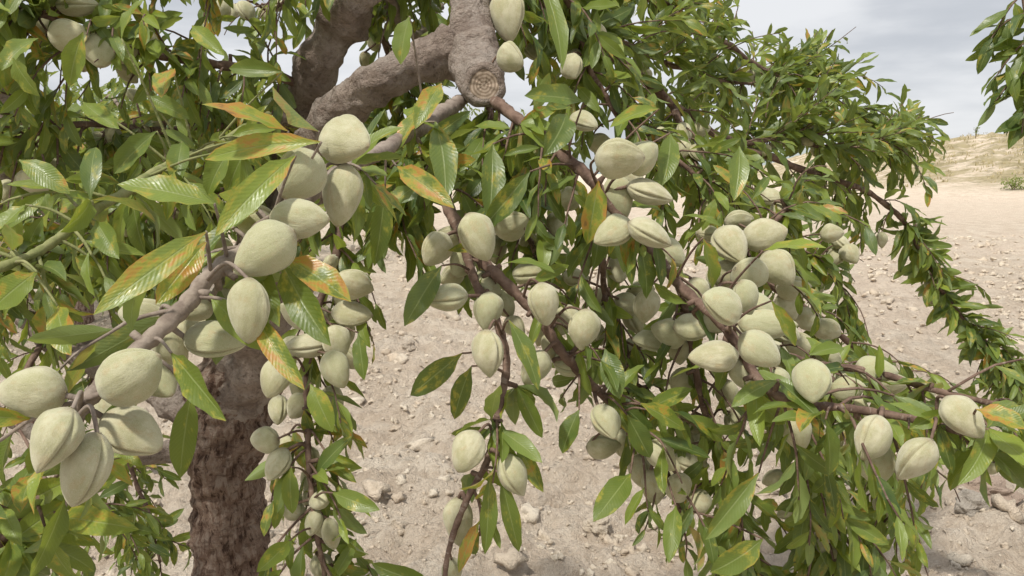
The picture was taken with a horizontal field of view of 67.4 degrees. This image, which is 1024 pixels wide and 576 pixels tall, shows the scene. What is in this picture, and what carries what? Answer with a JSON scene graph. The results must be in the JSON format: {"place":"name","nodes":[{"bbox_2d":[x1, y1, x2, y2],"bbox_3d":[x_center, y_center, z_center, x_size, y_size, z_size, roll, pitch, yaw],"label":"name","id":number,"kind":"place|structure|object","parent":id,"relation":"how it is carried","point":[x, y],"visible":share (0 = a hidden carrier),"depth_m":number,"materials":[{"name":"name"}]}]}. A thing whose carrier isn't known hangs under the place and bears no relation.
{"place":"outdoors","nodes":[
{"label":"outdoors","id":0,"kind":"place"},
{"bbox_2d":[126,142,797,165],"bbox_3d":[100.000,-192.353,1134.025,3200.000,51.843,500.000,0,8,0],"label":"distant hills","id":1,"kind":"structure","parent":0,"point":[590,160],"depth_m":992.92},
{"bbox_2d":[0,181,1023,575],"bbox_3d":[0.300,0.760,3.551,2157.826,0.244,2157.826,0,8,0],"label":"ground","id":2,"kind":"structure","parent":0,"point":[574,473],"depth_m":3.65,"materials":[{"name":"soil"}]},
{"bbox_2d":[16,0,269,324],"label":"almond tree","id":3,"kind":"object","parent":2,"relation":"on","point":[83,314],"visible":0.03,"depth_m":5.66,"materials":[{"name":"green plant"}]},
{"bbox_2d":[125,50,406,199],"bbox_3d":[-3.597,-1.661,10.933,4.682,2.866,4.509,3,9,20],"label":"almond tree","id":4,"kind":"object","parent":2,"relation":"on","point":[200,52],"visible":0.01,"depth_m":9.39,"materials":[{"name":"green plant"}]},
{"bbox_2d":[402,340,416,350],"bbox_3d":[-0.745,0.431,5.575,0.110,0.111,0.105,-2,9,-14],"label":"rock","id":5,"kind":"object","parent":2,"relation":"on","point":[409,345],"visible":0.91,"depth_m":5.55,"materials":[{"name":"beige stone"}]},
{"bbox_2d":[365,104,523,232],"bbox_3d":[-1.643,-2.298,14.941,4.153,2.940,4.436,4,9,23],"label":"almond tree","id":6,"kind":"object","parent":2,"relation":"on","point":[476,109],"visible":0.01,"depth_m":14.02,"materials":[{"name":"green plant"}]},
{"bbox_2d":[0,0,1023,575],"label":"almond tree","id":7,"kind":"object","parent":2,"relation":"on","point":[250,296],"visible":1,"depth_m":0.89,"materials":[{"name":"green plant"}]},
{"bbox_2d":[0,231,1023,575],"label":"soil clods","id":8,"kind":"object","parent":2,"relation":"on","point":[528,513],"visible":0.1,"depth_m":3.18,"materials":[{"name":"beige soil"}]},
{"bbox_2d":[582,515,610,537],"bbox_3d":[0.312,0.864,2.791,0.086,0.086,0.097,-8,11,-42],"label":"rock","id":9,"kind":"object","parent":2,"relation":"on","point":[591,526],"visible":0.81,"depth_m":2.77,"materials":[{"name":"beige stone"}]},
{"bbox_2d":[954,489,990,517],"bbox_3d":[1.710,0.816,2.860,0.140,0.131,0.110,0,8,0],"label":"rock","id":10,"kind":"object","parent":2,"relation":"on","point":[970,503],"visible":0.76,"depth_m":2.83,"materials":[{"name":"beige stone"}]},
{"bbox_2d":[951,475,1022,506],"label":"rock","id":11,"kind":"object","parent":2,"relation":"on","point":[987,486],"visible":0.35,"depth_m":3.02,"materials":[{"name":"beige stone"}]},
{"bbox_2d":[20,0,1023,157],"label":"sky","id":12,"kind":"structure","parent":0,"point":[911,42],"materials":[{"name":"grey"}]},
{"bbox_2d":[755,132,1023,200],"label":"hill","id":13,"kind":"structure","parent":0,"point":[964,182],"depth_m":47.79,"materials":[{"name":"beige sand"}]},
{"bbox_2d":[797,131,1023,187],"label":"dry grass","id":14,"kind":"structure","parent":13,"relation":"on","point":[976,164],"depth_m":50.72,"materials":[{"name":"plant"}]},
{"bbox_2d":[1000,172,1023,189],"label":"shrub","id":15,"kind":"object","parent":13,"relation":"on","point":[1010,182],"visible":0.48,"depth_m":40.01,"materials":[{"name":"green plant"}]}
]}

